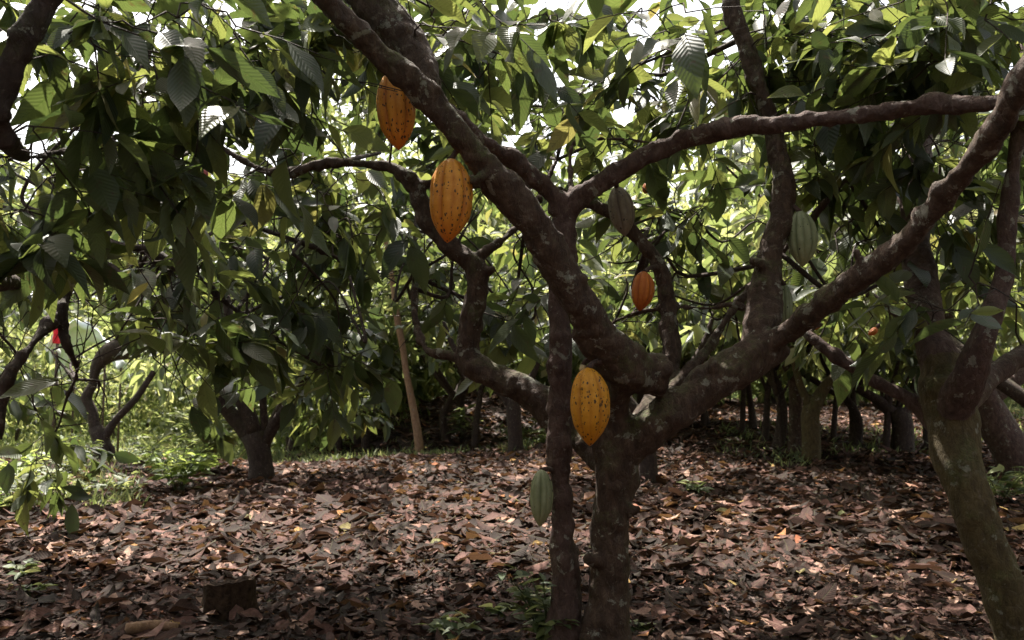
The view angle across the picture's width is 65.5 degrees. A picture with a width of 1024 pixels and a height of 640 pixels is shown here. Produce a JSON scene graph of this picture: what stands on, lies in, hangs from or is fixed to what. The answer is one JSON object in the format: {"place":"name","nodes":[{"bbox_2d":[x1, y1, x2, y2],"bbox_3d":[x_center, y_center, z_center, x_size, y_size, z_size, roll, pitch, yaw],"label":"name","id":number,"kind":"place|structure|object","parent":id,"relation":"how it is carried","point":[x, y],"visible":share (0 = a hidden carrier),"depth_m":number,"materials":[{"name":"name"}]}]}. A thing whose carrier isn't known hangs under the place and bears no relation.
{"place":"outdoors","nodes":[
{"label":"outdoors","id":0,"kind":"place"},
{"bbox_2d":[0,201,1003,639],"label":"ground","id":1,"kind":"structure","parent":0,"point":[366,619],"depth_m":3.58,"materials":[{"name":"soil"}]},
{"bbox_2d":[2,558,39,579],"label":"weed","id":2,"kind":"object","parent":1,"relation":"on","point":[31,563],"visible":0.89,"depth_m":3.73,"materials":[{"name":"green plant"}]},
{"bbox_2d":[0,473,45,505],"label":"weed","id":3,"kind":"object","parent":1,"relation":"on","point":[14,487],"visible":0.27,"depth_m":5.31,"materials":[{"name":"green plant"}]},
{"bbox_2d":[0,449,49,481],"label":"shrub","id":4,"kind":"object","parent":1,"relation":"on","point":[28,460],"visible":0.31,"depth_m":7.34,"materials":[{"name":"green plant"}]},
{"bbox_2d":[0,481,60,508],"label":"shrub","id":5,"kind":"object","parent":1,"relation":"on","point":[2,497],"visible":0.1,"depth_m":5.56,"materials":[{"name":"green plant"}]},
{"bbox_2d":[15,582,55,596],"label":"weed","id":6,"kind":"object","parent":1,"relation":"on","point":[42,586],"visible":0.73,"depth_m":3.42,"materials":[{"name":"green plant"}]},
{"bbox_2d":[0,202,81,377],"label":"shade tree","id":7,"kind":"object","parent":1,"relation":"on","point":[10,324],"visible":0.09,"depth_m":20.82,"materials":[{"name":"green plant"}]},
{"bbox_2d":[0,327,89,428],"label":"bushy tree","id":8,"kind":"object","parent":1,"relation":"on","point":[39,349],"visible":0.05,"depth_m":30.60,"materials":[{"name":"green plant"}]},
{"bbox_2d":[15,467,75,485],"bbox_3d":[-4.111,1.379,6.837,0.831,0.245,0.468,0,-5,0],"label":"shrub","id":9,"kind":"object","parent":1,"relation":"on","point":[45,473],"visible":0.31,"depth_m":6.85,"materials":[{"name":"green plant"}]},
{"bbox_2d":[0,339,92,443],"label":"bushy tree","id":10,"kind":"object","parent":1,"relation":"on","point":[35,432],"visible":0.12,"depth_m":26.03,"materials":[{"name":"green plant"}]},
{"bbox_2d":[52,329,59,429],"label":"young tree","id":11,"kind":"object","parent":1,"relation":"on","point":[57,339],"visible":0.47,"depth_m":18.41,"materials":[{"name":"green plant"}]},
{"bbox_2d":[23,445,100,473],"bbox_3d":[-4.635,1.482,8.315,0.568,0.333,0.662,-2,-5,20],"label":"shrub","id":12,"kind":"object","parent":1,"relation":"on","point":[66,466],"visible":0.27,"depth_m":8.25,"materials":[{"name":"green plant"}]},
{"bbox_2d":[12,340,143,433],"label":"bushy tree","id":13,"kind":"object","parent":1,"relation":"on","point":[114,382],"visible":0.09,"depth_m":30.52,"materials":[{"name":"green plant"}]},
{"bbox_2d":[57,428,104,454],"bbox_3d":[-5.159,1.522,9.452,0.597,0.468,0.583,3,-6,-34],"label":"shrub","id":14,"kind":"object","parent":1,"relation":"on","point":[69,437],"visible":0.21,"depth_m":9.50,"materials":[{"name":"green plant"}]},
{"bbox_2d":[65,477,105,497],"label":"weed","id":15,"kind":"object","parent":1,"relation":"on","point":[88,488],"visible":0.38,"depth_m":6.15,"materials":[{"name":"green plant"}]},
{"bbox_2d":[44,319,130,451],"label":"tree","id":16,"kind":"object","parent":1,"relation":"on","point":[90,341],"visible":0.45,"depth_m":18.97,"materials":[{"name":"green plant"}]},
{"bbox_2d":[35,346,178,441],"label":"bushy tree","id":17,"kind":"object","parent":1,"relation":"on","point":[135,421],"visible":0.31,"depth_m":25.57,"materials":[{"name":"green plant"}]},
{"bbox_2d":[80,471,138,490],"bbox_3d":[-3.689,1.481,7.291,0.430,0.195,0.430,-4,-6,40],"label":"weed","id":18,"kind":"object","parent":1,"relation":"on","point":[123,475],"visible":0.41,"depth_m":7.28,"materials":[{"name":"green plant"}]},
{"bbox_2d":[108,475,147,496],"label":"weed","id":19,"kind":"object","parent":1,"relation":"on","point":[122,481],"visible":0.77,"depth_m":6.61,"materials":[{"name":"green plant"}]},
{"bbox_2d":[97,359,189,433],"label":"bushy tree","id":20,"kind":"object","parent":1,"relation":"on","point":[147,424],"visible":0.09,"depth_m":30.86,"materials":[{"name":"green plant"}]},
{"bbox_2d":[121,432,173,463],"bbox_3d":[-4.352,1.542,9.435,0.623,0.428,0.678,0,-5,0],"label":"shrub","id":21,"kind":"object","parent":1,"relation":"on","point":[158,440],"visible":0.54,"depth_m":9.45,"materials":[{"name":"green plant"}]},
{"bbox_2d":[125,620,177,634],"bbox_3d":[-1.320,1.124,2.919,0.184,0.045,0.064,1,-5,-15],"label":"wood piece","id":22,"kind":"object","parent":1,"relation":"on","point":[135,627],"visible":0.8,"depth_m":2.91,"materials":[{"name":"brown wood"}]},
{"bbox_2d":[135,446,193,468],"bbox_3d":[-3.794,1.531,8.641,0.664,0.320,0.662,4,-6,-40],"label":"shrub","id":23,"kind":"object","parent":1,"relation":"on","point":[169,461],"visible":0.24,"depth_m":8.71,"materials":[{"name":"green plant"}]},
{"bbox_2d":[132,433,220,490],"bbox_3d":[-2.880,1.267,6.933,0.817,0.548,0.981,3,-6,-33],"label":"bush","id":24,"kind":"object","parent":1,"relation":"on","point":[184,466],"visible":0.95,"depth_m":6.94,"materials":[{"name":"green plant"}]},
{"bbox_2d":[0,165,377,460],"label":"cocoa tree","id":25,"kind":"object","parent":1,"relation":"on","point":[97,430],"visible":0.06,"depth_m":10.63,"materials":[{"name":"green plant"}]},
{"bbox_2d":[130,356,273,437],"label":"bushy tree","id":26,"kind":"object","parent":1,"relation":"on","point":[178,402],"visible":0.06,"depth_m":25.20,"materials":[{"name":"green plant"}]},
{"bbox_2d":[146,376,259,466],"bbox_3d":[-3.274,1.151,8.793,1.167,1.076,1.046,0,-5,0],"label":"bush","id":27,"kind":"object","parent":1,"relation":"on","point":[228,439],"visible":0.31,"depth_m":8.59,"materials":[{"name":"green plant"}]},
{"bbox_2d":[198,576,259,621],"bbox_3d":[-1.153,1.133,3.217,0.272,0.183,0.196,0,-5,0],"label":"tree stump","id":28,"kind":"object","parent":1,"relation":"on","point":[226,596],"visible":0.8,"depth_m":3.17,"materials":[{"name":"brown wood"}]},
{"bbox_2d":[0,0,459,536],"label":"cocoa tree","id":29,"kind":"object","parent":1,"relation":"on","point":[171,109],"visible":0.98,"depth_m":2.48,"materials":[{"name":"green plant"}]},
{"bbox_2d":[153,362,314,445],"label":"bushy tree","id":30,"kind":"object","parent":1,"relation":"on","point":[170,407],"visible":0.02,"depth_m":24.64,"materials":[{"name":"green plant"}]},
{"bbox_2d":[0,96,474,480],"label":"cocoa tree","id":31,"kind":"object","parent":1,"relation":"on","point":[255,435],"visible":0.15,"depth_m":7.79,"materials":[{"name":"green plant"}]},
{"bbox_2d":[180,297,328,458],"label":"bushy tree","id":32,"kind":"object","parent":1,"relation":"on","point":[241,444],"visible":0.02,"depth_m":20.44,"materials":[{"name":"green plant"}]},
{"bbox_2d":[104,247,426,459],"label":"cocoa tree","id":33,"kind":"object","parent":1,"relation":"on","point":[185,370],"visible":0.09,"depth_m":12.91,"materials":[{"name":"green plant"}]},
{"bbox_2d":[146,180,411,452],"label":"shade tree","id":34,"kind":"object","parent":1,"relation":"on","point":[291,444],"visible":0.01,"depth_m":20.18,"materials":[{"name":"green plant"}]},
{"bbox_2d":[275,236,383,450],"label":"cocoa tree","id":35,"kind":"object","parent":1,"relation":"on","point":[338,444],"visible":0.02,"depth_m":14.04,"materials":[{"name":"green plant"}]},
{"bbox_2d":[212,240,454,444],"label":"bushy tree","id":36,"kind":"object","parent":1,"relation":"on","point":[290,426],"visible":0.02,"depth_m":17.44,"materials":[{"name":"green plant"}]},
{"bbox_2d":[284,269,392,450],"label":"cocoa tree","id":37,"kind":"object","parent":1,"relation":"on","point":[365,442],"visible":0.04,"depth_m":13.80,"materials":[{"name":"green plant"}]},
{"bbox_2d":[240,195,458,430],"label":"cocoa tree","id":38,"kind":"object","parent":1,"relation":"on","point":[284,265],"depth_m":14.57,"materials":[{"name":"green plant"}]},
{"bbox_2d":[270,116,468,417],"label":"shade tree","id":39,"kind":"object","parent":1,"relation":"on","point":[353,169],"visible":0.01,"depth_m":20.66,"materials":[{"name":"green plant"}]},
{"bbox_2d":[312,375,444,421],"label":"bushy tree","id":40,"kind":"object","parent":1,"relation":"on","point":[442,393],"visible":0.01,"depth_m":22.41,"materials":[{"name":"green plant"}]},
{"bbox_2d":[263,241,498,446],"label":"cocoa tree","id":41,"kind":"object","parent":1,"relation":"on","point":[416,359],"visible":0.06,"depth_m":13.55,"materials":[{"name":"green plant"}]},
{"bbox_2d":[316,194,462,453],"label":"young tree","id":42,"kind":"object","parent":1,"relation":"on","point":[417,435],"visible":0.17,"depth_m":11.65,"materials":[{"name":"green plant"}]},
{"bbox_2d":[275,85,518,406],"bbox_3d":[-2.731,-2.066,20.619,7.292,9.474,8.236,1,-5,-7],"label":"shade tree","id":43,"kind":"object","parent":1,"relation":"on","point":[332,119],"visible":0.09,"depth_m":18.46,"materials":[{"name":"green plant"}]},
{"bbox_2d":[399,285,457,390],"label":"cocoa tree","id":44,"kind":"object","parent":1,"relation":"on","point":[451,377],"visible":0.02,"depth_m":16.81,"materials":[{"name":"green plant"}]},
{"bbox_2d":[412,611,482,638],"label":"weed","id":45,"kind":"object","parent":1,"relation":"on","point":[444,624],"visible":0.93,"depth_m":2.96,"materials":[{"name":"green plant"}]},
{"bbox_2d":[401,374,494,402],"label":"bushy tree","id":46,"kind":"object","parent":1,"relation":"on","point":[430,381],"visible":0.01,"depth_m":20.53,"materials":[{"name":"green plant"}]},
{"bbox_2d":[274,172,652,450],"bbox_3d":[0.020,0.041,10.340,4.866,3.564,4.728,-1,-5,17],"label":"cocoa tree","id":47,"kind":"object","parent":1,"relation":"on","point":[514,423],"visible":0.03,"depth_m":10.60,"materials":[{"name":"green plant"}]},
{"bbox_2d":[445,404,482,437],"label":"sapling","id":48,"kind":"object","parent":1,"relation":"on","point":[460,419],"visible":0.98,"depth_m":13.23,"materials":[{"name":"green plant"}]},
{"bbox_2d":[339,205,604,443],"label":"cocoa tree","id":49,"kind":"object","parent":1,"relation":"on","point":[437,373],"visible":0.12,"depth_m":12.51,"materials":[{"name":"green plant"}]},
{"bbox_2d":[375,243,579,447],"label":"cocoa tree","id":50,"kind":"object","parent":1,"relation":"on","point":[476,422],"visible":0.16,"depth_m":12.77,"materials":[{"name":"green plant"}]},
{"bbox_2d":[417,245,580,398],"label":"bushy tree","id":51,"kind":"object","parent":1,"relation":"on","point":[541,373],"visible":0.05,"depth_m":17.83,"materials":[{"name":"green plant"}]},
{"bbox_2d":[479,602,519,618],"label":"weed","id":52,"kind":"object","parent":1,"relation":"on","point":[500,607],"visible":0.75,"depth_m":3.25,"materials":[{"name":"green plant"}]},
{"bbox_2d":[0,154,1016,429],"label":"wood","id":53,"kind":"object","parent":1,"relation":"on","point":[72,310],"visible":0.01,"depth_m":44.23,"materials":[{"name":"green plant"}]},
{"bbox_2d":[485,421,534,438],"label":"bush","id":54,"kind":"object","parent":1,"relation":"on","point":[504,432],"visible":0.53,"depth_m":12.89,"materials":[{"name":"green plant"}]},
{"bbox_2d":[340,139,681,431],"bbox_3d":[0.010,-0.370,14.009,6.575,4.806,6.084,2,-5,-22],"label":"cocoa tree","id":55,"kind":"object","parent":1,"relation":"on","point":[460,401],"visible":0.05,"depth_m":12.52,"materials":[{"name":"green plant"}]},
{"bbox_2d":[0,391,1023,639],"bbox_3d":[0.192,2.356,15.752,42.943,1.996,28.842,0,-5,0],"label":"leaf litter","id":56,"kind":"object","parent":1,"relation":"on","point":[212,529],"visible":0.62,"depth_m":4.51,"materials":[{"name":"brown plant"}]},
{"bbox_2d":[504,418,536,440],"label":"bush","id":57,"kind":"object","parent":1,"relation":"on","point":[527,431],"visible":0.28,"depth_m":12.85,"materials":[{"name":"green plant"}]},
{"bbox_2d":[409,110,636,366],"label":"shade tree","id":58,"kind":"object","parent":1,"relation":"on","point":[607,163],"depth_m":22.05,"materials":[{"name":"green plant"}]},
{"bbox_2d":[495,564,578,639],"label":"weed","id":59,"kind":"object","parent":1,"relation":"on","point":[538,623],"visible":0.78,"depth_m":2.75,"materials":[{"name":"green plant"}]},
{"bbox_2d":[495,215,624,356],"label":"cocoa tree","id":60,"kind":"object","parent":1,"relation":"on","point":[500,235],"visible":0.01,"depth_m":17.64,"materials":[{"name":"green plant"}]},
{"bbox_2d":[392,89,819,483],"bbox_3d":[0.959,-0.199,7.568,4.395,3.599,4.788,0,-5,0],"label":"cocoa tree","id":61,"kind":"object","parent":1,"relation":"on","point":[648,467],"visible":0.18,"depth_m":7.44,"materials":[{"name":"green plant"}]},
{"bbox_2d":[540,232,683,401],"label":"bushy tree","id":62,"kind":"object","parent":1,"relation":"on","point":[544,378],"visible":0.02,"depth_m":17.95,"materials":[{"name":"green plant"}]},
{"bbox_2d":[224,0,1023,639],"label":"cocoa tree","id":63,"kind":"object","parent":1,"relation":"on","point":[408,60],"visible":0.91,"depth_m":2.96,"materials":[{"name":"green plant"}]},
{"bbox_2d":[376,75,415,149],"bbox_3d":[-0.377,-0.660,2.450,0.116,0.261,0.205,-2,-5,18],"label":"cocoa pod","id":64,"kind":"object","parent":63,"relation":"hanging from","point":[396,113],"visible":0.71,"depth_m":2.45,"materials":[{"name":"orange plant"}]},
{"bbox_2d":[430,150,472,242],"bbox_3d":[-0.178,-0.373,2.341,0.124,0.297,0.128,5,-5,-28],"label":"cocoa pod","id":65,"kind":"object","parent":63,"relation":"hanging from","point":[451,193],"visible":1,"depth_m":2.30,"materials":[{"name":"orange plant"}]},
{"bbox_2d":[570,358,609,445],"bbox_3d":[0.242,0.252,2.468,0.120,0.274,0.121,0,-5,-11],"label":"cocoa pod","id":66,"kind":"object","parent":63,"relation":"hanging from","point":[590,404],"visible":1,"depth_m":2.43,"materials":[{"name":"yellow plant"}]},
{"bbox_2d":[632,264,659,310],"bbox_3d":[0.504,-0.125,3.014,0.085,0.193,0.172,-2,-5,20],"label":"cocoa pod","id":67,"kind":"object","parent":63,"relation":"hanging from","point":[643,289],"visible":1,"depth_m":2.94,"materials":[{"name":"orange plant"}]},
{"bbox_2d":[781,279,792,322],"bbox_3d":[1.018,-0.065,3.005,0.095,0.191,0.059,3,-6,-34],"label":"cocoa pod","id":68,"kind":"object","parent":63,"relation":"hanging from","point":[788,305],"visible":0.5,"depth_m":2.99,"materials":[{"name":"green plant"}]},
{"bbox_2d":[787,204,817,266],"bbox_3d":[1.070,-0.318,2.938,0.104,0.247,0.106,-1,-5,-6],"label":"cocoa pod","id":69,"kind":"object","parent":63,"relation":"hanging from","point":[802,240],"visible":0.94,"depth_m":2.90,"materials":[{"name":"green plant"}]},
{"bbox_2d":[868,323,880,335],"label":"cocoa pod","id":70,"kind":"object","parent":63,"relation":"hanging from","point":[873,331],"visible":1,"depth_m":4.20,"materials":[{"name":"orange plant"}]},
{"bbox_2d":[583,239,699,368],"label":"cocoa tree","id":71,"kind":"object","parent":1,"relation":"on","point":[606,254],"visible":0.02,"depth_m":12.89,"materials":[{"name":"green plant"}]},
{"bbox_2d":[629,619,655,633],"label":"weed","id":72,"kind":"object","parent":1,"relation":"on","point":[642,628],"visible":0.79,"depth_m":3.00,"materials":[{"name":"green plant"}]},
{"bbox_2d":[581,223,722,404],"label":"cocoa tree","id":73,"kind":"object","parent":1,"relation":"on","point":[639,397],"visible":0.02,"depth_m":13.75,"materials":[{"name":"green plant"}]},
{"bbox_2d":[380,0,997,639],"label":"cocoa tree","id":74,"kind":"object","parent":1,"relation":"on","point":[568,206],"visible":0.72,"depth_m":2.77,"materials":[{"name":"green plant"}]},
{"bbox_2d":[530,466,553,526],"bbox_3d":[0.116,0.598,2.699,0.078,0.199,0.126,-3,-7,44],"label":"cocoa pod","id":75,"kind":"object","parent":74,"relation":"hanging from","point":[541,496],"visible":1,"depth_m":2.66,"materials":[{"name":"green plant"}]},
{"bbox_2d":[608,185,634,235],"bbox_3d":[0.406,-0.418,2.933,0.099,0.198,0.229,0,-5,5],"label":"cocoa pod","id":76,"kind":"object","parent":74,"relation":"hanging from","point":[621,209],"visible":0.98,"depth_m":2.96,"materials":[{"name":"green plant"}]},
{"bbox_2d":[680,479,714,492],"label":"weed","id":77,"kind":"object","parent":1,"relation":"on","point":[694,487],"visible":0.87,"depth_m":6.63,"materials":[{"name":"green plant"}]},
{"bbox_2d":[625,219,770,442],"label":"cocoa tree","id":78,"kind":"object","parent":1,"relation":"on","point":[766,415],"visible":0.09,"depth_m":11.03,"materials":[{"name":"brown plant"}]},
{"bbox_2d":[634,70,802,406],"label":"shade tree","id":79,"kind":"object","parent":1,"relation":"on","point":[685,204],"depth_m":21.64,"materials":[{"name":"green plant"}]},
{"bbox_2d":[616,259,823,429],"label":"cocoa tree","id":80,"kind":"object","parent":1,"relation":"on","point":[752,419],"visible":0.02,"depth_m":13.00,"materials":[{"name":"green plant"}]},
{"bbox_2d":[691,245,749,425],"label":"cocoa tree","id":81,"kind":"object","parent":1,"relation":"on","point":[703,419],"visible":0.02,"depth_m":13.51,"materials":[{"name":"brown plant"}]},
{"bbox_2d":[579,192,865,452],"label":"cocoa tree","id":82,"kind":"object","parent":1,"relation":"on","point":[794,428],"visible":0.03,"depth_m":10.13,"materials":[{"name":"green plant"}]},
{"bbox_2d":[739,387,745,432],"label":"cocoa tree","id":83,"kind":"object","parent":1,"relation":"on","point":[742,427],"visible":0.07,"depth_m":12.37,"materials":[{"name":"brown plant"}]},
{"bbox_2d":[576,118,974,448],"bbox_3d":[3.413,-0.551,10.847,5.690,4.688,5.280,2,-5,-17],"label":"cocoa tree","id":84,"kind":"object","parent":1,"relation":"on","point":[797,354],"visible":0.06,"depth_m":10.50,"materials":[{"name":"green plant"}]},
{"bbox_2d":[727,377,832,400],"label":"bushy tree","id":85,"kind":"object","parent":1,"relation":"on","point":[783,387],"depth_m":25.04,"materials":[{"name":"green plant"}]},
{"bbox_2d":[771,340,805,449],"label":"cocoa tree","id":86,"kind":"object","parent":1,"relation":"on","point":[779,396],"visible":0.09,"depth_m":10.33,"materials":[{"name":"brown plant"}]},
{"bbox_2d":[605,165,997,460],"bbox_3d":[3.615,-0.176,9.574,4.108,3.882,4.488,1,-5,-12],"label":"cocoa tree","id":87,"kind":"object","parent":1,"relation":"on","point":[813,403],"visible":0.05,"depth_m":9.51,"materials":[{"name":"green plant"}]},
{"bbox_2d":[748,248,856,442],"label":"cocoa tree","id":88,"kind":"object","parent":1,"relation":"on","point":[851,420],"visible":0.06,"depth_m":10.83,"materials":[{"name":"green plant"}]},
{"bbox_2d":[590,197,1020,447],"bbox_3d":[3.967,-0.120,10.790,5.272,3.854,4.878,3,-6,-35],"label":"cocoa tree","id":89,"kind":"object","parent":1,"relation":"on","point":[858,428],"visible":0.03,"depth_m":10.69,"materials":[{"name":"green plant"}]},
{"bbox_2d":[604,111,1023,407],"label":"cocoa tree","id":90,"kind":"object","parent":1,"relation":"on","point":[1011,389],"visible":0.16,"depth_m":6.63,"materials":[{"name":"green plant"}]},
{"bbox_2d":[735,373,896,405],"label":"bushy tree","id":91,"kind":"object","parent":1,"relation":"on","point":[786,394],"visible":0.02,"depth_m":21.77,"materials":[{"name":"green plant"}]},
{"bbox_2d":[609,0,1023,639],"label":"cocoa tree","id":92,"kind":"object","parent":1,"relation":"on","point":[967,46],"visible":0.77,"depth_m":2.78,"materials":[{"name":"green plant"}]},
{"bbox_2d":[823,372,837,441],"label":"cocoa tree","id":93,"kind":"object","parent":1,"relation":"on","point":[833,433],"visible":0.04,"depth_m":11.56,"materials":[{"name":"brown plant"}]},
{"bbox_2d":[686,143,1021,451],"bbox_3d":[4.888,-0.207,10.664,4.697,4.058,5.830,-4,-7,42],"label":"cocoa tree","id":94,"kind":"object","parent":1,"relation":"on","point":[903,437],"visible":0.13,"depth_m":10.17,"materials":[{"name":"brown plant"}]},
{"bbox_2d":[702,177,1023,473],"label":"cocoa tree","id":95,"kind":"object","parent":1,"relation":"on","point":[1002,435],"visible":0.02,"depth_m":8.12,"materials":[{"name":"brown plant"}]},
{"bbox_2d":[758,315,969,402],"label":"bushy tree","id":96,"kind":"object","parent":1,"relation":"on","point":[857,397],"visible":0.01,"depth_m":21.48,"materials":[{"name":"green plant"}]},
{"bbox_2d":[875,349,913,452],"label":"cocoa tree","id":97,"kind":"object","parent":1,"relation":"on","point":[886,428],"visible":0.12,"depth_m":10.23,"materials":[{"name":"brown plant"}]},
{"bbox_2d":[845,27,1022,362],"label":"shade tree","id":98,"kind":"object","parent":1,"relation":"on","point":[959,153],"visible":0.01,"depth_m":15.97,"materials":[{"name":"green plant"}]},
{"bbox_2d":[916,191,974,446],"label":"cocoa tree","id":99,"kind":"object","parent":1,"relation":"on","point":[925,438],"visible":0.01,"depth_m":10.71,"materials":[{"name":"brown plant"}]},
{"bbox_2d":[882,314,1023,401],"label":"bushy tree","id":100,"kind":"object","parent":1,"relation":"on","point":[1001,346],"visible":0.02,"depth_m":20.50,"materials":[{"name":"green plant"}]},
{"bbox_2d":[890,261,1021,447],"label":"cocoa tree","id":101,"kind":"object","parent":1,"relation":"on","point":[907,353],"visible":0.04,"depth_m":10.47,"materials":[{"name":"brown plant"}]},
{"bbox_2d":[898,92,1020,281],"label":"shade tree","id":102,"kind":"object","parent":1,"relation":"on","point":[962,150],"depth_m":19.07,"materials":[{"name":"green plant"}]},
{"bbox_2d":[987,464,1023,503],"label":"bush","id":103,"kind":"object","parent":1,"relation":"on","point":[1011,484],"visible":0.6,"depth_m":5.98,"materials":[{"name":"green plant"}]},
{"bbox_2d":[0,396,1023,507],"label":"grass","id":104,"kind":"structure","parent":0,"point":[95,499],"depth_m":11.52,"materials":[{"name":"green plant"}]},
{"bbox_2d":[0,0,1023,212],"label":"sky","id":105,"kind":"structure","parent":0,"point":[652,25],"materials":[{"name":"white"}]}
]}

